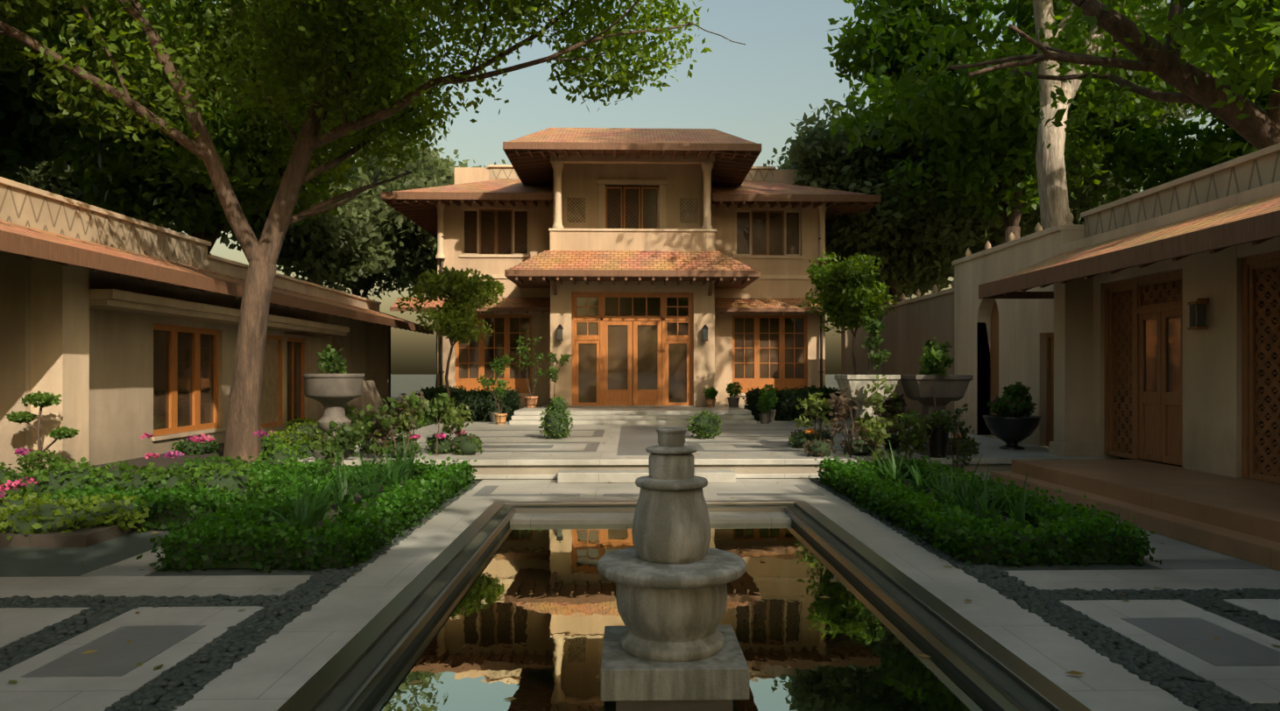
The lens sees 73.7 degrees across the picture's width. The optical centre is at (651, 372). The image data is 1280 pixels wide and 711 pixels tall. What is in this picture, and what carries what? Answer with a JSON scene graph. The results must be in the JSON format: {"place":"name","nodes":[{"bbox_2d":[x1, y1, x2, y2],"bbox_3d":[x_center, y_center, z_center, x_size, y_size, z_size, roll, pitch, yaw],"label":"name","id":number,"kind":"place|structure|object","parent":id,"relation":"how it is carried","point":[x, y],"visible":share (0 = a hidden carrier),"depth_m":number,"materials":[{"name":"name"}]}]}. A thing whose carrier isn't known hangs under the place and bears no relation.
{"place":"outdoors","nodes":[
{"label":"outdoors","id":0,"kind":"place"},
{"bbox_2d":[0,439,322,547],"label":"garden bed ground","id":1,"kind":"structure","parent":0,"point":[82,538],"depth_m":8.07,"materials":[{"name":"soil"}]},
{"bbox_2d":[6,390,79,470],"bbox_3d":[-8.309,0.879,11.634,0.939,1.271,0.579,0,0,-2],"label":"topiary shrub","id":2,"kind":"object","parent":1,"relation":"on","point":[45,399],"depth_m":11.59,"materials":[{"name":"green plant"}]},
{"bbox_2d":[0,0,745,463],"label":"tree","id":3,"kind":"object","parent":1,"relation":"on","point":[286,42],"depth_m":13.96,"materials":[{"name":"plant"}]},
{"bbox_2d":[0,478,1279,710],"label":"paving","id":4,"kind":"structure","parent":0,"point":[280,668],"depth_m":5.71,"materials":[{"name":"grey stone"}]},
{"bbox_2d":[21,484,1279,678],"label":"paving slabs","id":5,"kind":"structure","parent":4,"relation":"on","point":[116,654],"depth_m":5.09,"materials":[{"name":"grey stone"}]},
{"bbox_2d":[337,507,1029,710],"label":"pool","id":6,"kind":"structure","parent":4,"relation":"in","point":[627,518],"depth_m":7.42,"materials":[{"name":"grey stone"}]},
{"bbox_2d":[597,427,749,710],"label":"fountain","id":7,"kind":"object","parent":6,"relation":"on","point":[671,645],"visible":1,"depth_m":4.43,"materials":[{"name":"stone"}]},
{"bbox_2d":[364,523,994,710],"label":"pool water","id":8,"kind":"structure","parent":6,"relation":"in","point":[527,615],"depth_m":5.68,"materials":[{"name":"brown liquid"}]},
{"bbox_2d":[7,425,1279,700],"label":"fallen leaves","id":9,"kind":"object","parent":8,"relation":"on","point":[495,555],"visible":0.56,"depth_m":5.11,"materials":[{"name":"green plant"}]},
{"bbox_2d":[276,500,1091,710],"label":"pool coping","id":10,"kind":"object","parent":6,"relation":"attached to","point":[316,689],"depth_m":5.71,"materials":[{"name":"grey stone"}]},
{"bbox_2d":[314,374,1052,710],"bbox_3d":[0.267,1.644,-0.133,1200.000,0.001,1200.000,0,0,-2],"label":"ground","id":11,"kind":"structure","parent":0,"point":[337,697],"depth_m":5.92,"materials":[{"name":"grey stone"}]},
{"bbox_2d":[0,0,158,183],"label":"tree","id":12,"kind":"object","parent":11,"relation":"on","point":[31,137],"depth_m":17.47,"materials":[{"name":"green plant"}]},
{"bbox_2d":[10,14,173,225],"bbox_3d":[-17.945,-5.733,28.946,12.317,14.800,10.498,0,0,-2],"label":"tree","id":13,"kind":"object","parent":11,"relation":"on","point":[68,189],"depth_m":27.66,"materials":[{"name":"green plant"}]},
{"bbox_2d":[160,219,196,233],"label":"tree","id":14,"kind":"object","parent":11,"relation":"on","point":[169,227],"depth_m":39.22,"materials":[{"name":"green plant"}]},
{"bbox_2d":[0,176,433,473],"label":"building","id":15,"kind":"structure","parent":11,"relation":"on","point":[118,333],"depth_m":14.61,"materials":[{"name":"beige paint"}]},
{"bbox_2d":[42,0,396,254],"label":"tree","id":16,"kind":"object","parent":11,"relation":"on","point":[150,173],"depth_m":22.40,"materials":[{"name":"green plant"}]},
{"bbox_2d":[0,413,440,542],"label":"garden shrubs","id":17,"kind":"object","parent":11,"relation":"on","point":[165,473],"depth_m":9.68,"materials":[{"name":"green plant"}]},
{"bbox_2d":[210,114,454,290],"bbox_3d":[-13.148,-4.740,32.853,11.743,12.815,9.970,0,0,-2],"label":"tree","id":18,"kind":"object","parent":11,"relation":"on","point":[350,232],"depth_m":31.29,"materials":[{"name":"green plant"}]},
{"bbox_2d":[275,152,430,300],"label":"tree","id":19,"kind":"object","parent":11,"relation":"on","point":[390,279],"depth_m":43.15,"materials":[{"name":"green plant"}]},
{"bbox_2d":[346,136,505,388],"bbox_3d":[-8.969,-4.355,37.818,10.133,12.050,10.080,0,0,-2],"label":"tree","id":20,"kind":"object","parent":11,"relation":"on","point":[413,247],"depth_m":35.04,"materials":[{"name":"green plant"}]},
{"bbox_2d":[31,451,1161,573],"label":"ground cover plants","id":21,"kind":"object","parent":11,"relation":"on","point":[849,479],"depth_m":7.94,"materials":[{"name":"green plant"}]},
{"bbox_2d":[0,479,1242,710],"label":"pebble bed","id":22,"kind":"object","parent":11,"relation":"on","point":[40,562],"depth_m":7.21,"materials":[{"name":"grey gravel"}]},
{"bbox_2d":[0,480,1279,710],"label":"pebbles","id":23,"kind":"object","parent":22,"relation":"on","point":[194,675],"visible":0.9,"depth_m":5.53,"materials":[{"name":"grey gravel"}]},
{"bbox_2d":[264,479,1036,536],"bbox_3d":[0.004,1.584,9.763,7.520,0.100,4.720,0,0,-2],"label":"soil bed","id":24,"kind":"object","parent":11,"relation":"on","point":[357,498],"depth_m":9.73,"materials":[{"name":"brown soil"}]},
{"bbox_2d":[234,426,1050,536],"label":"strap plants","id":25,"kind":"object","parent":24,"relation":"on","point":[313,514],"visible":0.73,"depth_m":9.32,"materials":[{"name":"green plant"}]},
{"bbox_2d":[297,406,1103,483],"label":"platform","id":26,"kind":"structure","parent":11,"relation":"on","point":[604,463],"depth_m":13.69,"materials":[{"name":"beige stone"}]},
{"bbox_2d":[302,374,364,459],"bbox_3d":[-4.942,0.669,13.283,0.910,1.290,0.910,0,0,-2],"label":"urn","id":27,"kind":"object","parent":26,"relation":"on","point":[333,394],"visible":0.71,"depth_m":13.03,"materials":[{"name":"stone"}]},
{"bbox_2d":[396,265,505,413],"bbox_3d":[-5.136,-0.670,21.848,2.823,4.068,2.752,0,0,-2],"label":"young tree","id":28,"kind":"object","parent":26,"relation":"on","point":[457,286],"depth_m":21.62,"materials":[{"name":"green plant"}]},
{"bbox_2d":[380,127,880,409],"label":"house","id":29,"kind":"structure","parent":26,"relation":"on","point":[631,267],"depth_m":26.11,"materials":[{"name":"paint"}]},
{"bbox_2d":[538,395,723,439],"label":"shrubs","id":30,"kind":"object","parent":26,"relation":"on","point":[569,431],"depth_m":16.69,"materials":[{"name":"green plant"}]},
{"bbox_2d":[415,381,849,421],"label":"house hedges","id":31,"kind":"object","parent":26,"relation":"on","point":[515,402],"depth_m":22.96,"materials":[{"name":"green plant"}]},
{"bbox_2d":[489,396,776,424],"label":"plant pots","id":32,"kind":"object","parent":26,"relation":"on","point":[531,402],"visible":0.75,"depth_m":22.57,"materials":[{"name":"ceramic"}]},
{"bbox_2d":[476,335,778,414],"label":"potted plants","id":33,"kind":"object","parent":32,"relation":"in","point":[767,402],"depth_m":22.78,"materials":[{"name":"green plant"}]},
{"bbox_2d":[308,374,981,470],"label":"shrubs","id":34,"kind":"object","parent":26,"relation":"on","point":[371,430],"depth_m":12.94,"materials":[{"name":"green plant"}]},
{"bbox_2d":[312,427,979,459],"bbox_3d":[0.004,1.175,14.424,10.600,0.444,2.840,0,0,-2],"label":"platform groundcover","id":35,"kind":"object","parent":26,"relation":"on","point":[467,447],"depth_m":13.54,"materials":[{"name":"green plant"}]},
{"bbox_2d":[412,426,900,455],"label":"platform inlays","id":36,"kind":"object","parent":26,"relation":"on","point":[633,441],"visible":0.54,"depth_m":15.85,"materials":[{"name":"grey stone"}]},
{"bbox_2d":[797,252,897,425],"bbox_3d":[4.798,-0.786,21.077,2.373,4.300,3.277,0,0,-2],"label":"young tree","id":37,"kind":"object","parent":26,"relation":"on","point":[857,293],"depth_m":20.39,"materials":[{"name":"green plant"}]},
{"bbox_2d":[834,374,900,453],"bbox_3d":[3.541,0.679,14.059,0.860,1.270,0.860,0,0,-2],"label":"planter","id":38,"kind":"object","parent":26,"relation":"on","point":[859,383],"visible":0.6,"depth_m":13.71,"materials":[{"name":"beige stone"}]},
{"bbox_2d":[899,374,973,455],"bbox_3d":[4.550,0.679,13.736,0.903,1.270,0.903,0,0,-2],"label":"planter","id":39,"kind":"object","parent":26,"relation":"on","point":[947,389],"visible":0.75,"depth_m":13.38,"materials":[{"name":"stone"}]},
{"bbox_2d":[315,316,953,374],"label":"planter plants","id":40,"kind":"object","parent":39,"relation":"on","point":[875,328],"depth_m":13.80,"materials":[{"name":"green plant"}]},
{"bbox_2d":[923,416,950,458],"bbox_3d":[4.414,0.999,13.182,0.400,0.630,0.400,0,0,-2],"label":"black pot","id":41,"kind":"object","parent":26,"relation":"on","point":[938,443],"visible":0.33,"depth_m":13.05,"materials":[{"name":"black ceramic"}]},
{"bbox_2d":[919,346,954,411],"bbox_3d":[4.488,0.176,13.427,0.513,1.180,0.582,0,0,-2],"label":"potted plant","id":42,"kind":"object","parent":41,"relation":"on","point":[937,363],"depth_m":13.31,"materials":[{"name":"green plant"}]},
{"bbox_2d":[841,211,1084,447],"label":"walls","id":43,"kind":"structure","parent":26,"relation":"on","point":[998,344],"depth_m":17.80,"materials":[{"name":"paint"}]},
{"bbox_2d":[982,415,1041,450],"bbox_3d":[6.176,1.034,14.629,0.940,0.560,0.940,0,0,-2],"label":"flower bowl","id":44,"kind":"object","parent":26,"relation":"on","point":[1012,433],"visible":0.96,"depth_m":14.36,"materials":[{"name":"black"}]},
{"bbox_2d":[986,381,1037,417],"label":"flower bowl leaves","id":45,"kind":"object","parent":44,"relation":"in","point":[1017,392],"visible":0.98,"depth_m":14.52,"materials":[{"name":"green plant"}]},
{"bbox_2d":[826,250,940,306],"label":"tree","id":46,"kind":"object","parent":11,"relation":"on","point":[887,303],"depth_m":41.69,"materials":[{"name":"green plant"}]},
{"bbox_2d":[763,95,1041,304],"bbox_3d":[8.807,-4.284,31.349,10.419,11.907,9.144,0,0,-2],"label":"tree","id":47,"kind":"object","parent":11,"relation":"on","point":[923,244],"depth_m":28.63,"materials":[{"name":"green plant"}]},
{"bbox_2d":[823,0,1243,243],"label":"tree","id":48,"kind":"object","parent":11,"relation":"on","point":[909,72],"depth_m":24.31,"materials":[{"name":"green plant"}]},
{"bbox_2d":[916,43,1158,256],"bbox_3d":[13.018,-5.411,33.007,10.344,14.150,10.132,0,0,-2],"label":"tree","id":49,"kind":"object","parent":11,"relation":"on","point":[1084,200],"depth_m":29.55,"materials":[{"name":"green plant"}]},
{"bbox_2d":[909,0,1219,230],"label":"tall tree","id":50,"kind":"object","parent":11,"relation":"on","point":[1052,189],"depth_m":19.39,"materials":[{"name":"beige plant"}]},
{"bbox_2d":[947,0,1279,149],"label":"tree","id":51,"kind":"object","parent":11,"relation":"on","point":[1237,17],"depth_m":12.35,"materials":[{"name":"green plant"}]},
{"bbox_2d":[1064,101,1213,224],"bbox_3d":[18.745,-5.864,37.039,10.674,15.065,11.553,0,0,-2],"label":"tree","id":52,"kind":"object","parent":11,"relation":"on","point":[1181,112],"depth_m":34.48,"materials":[{"name":"green plant"}]},
{"bbox_2d":[1065,0,1275,208],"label":"tree","id":53,"kind":"object","parent":11,"relation":"on","point":[1133,152],"depth_m":27.34,"materials":[{"name":"green plant"}]},
{"bbox_2d":[143,0,1230,374],"label":"sky","id":54,"kind":"structure","parent":0,"point":[753,91],"materials":[{"name":"blue"}]},
{"bbox_2d":[978,142,1279,571],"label":"building","id":55,"kind":"structure","parent":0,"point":[1165,297],"depth_m":10.81,"materials":[{"name":"paint"}]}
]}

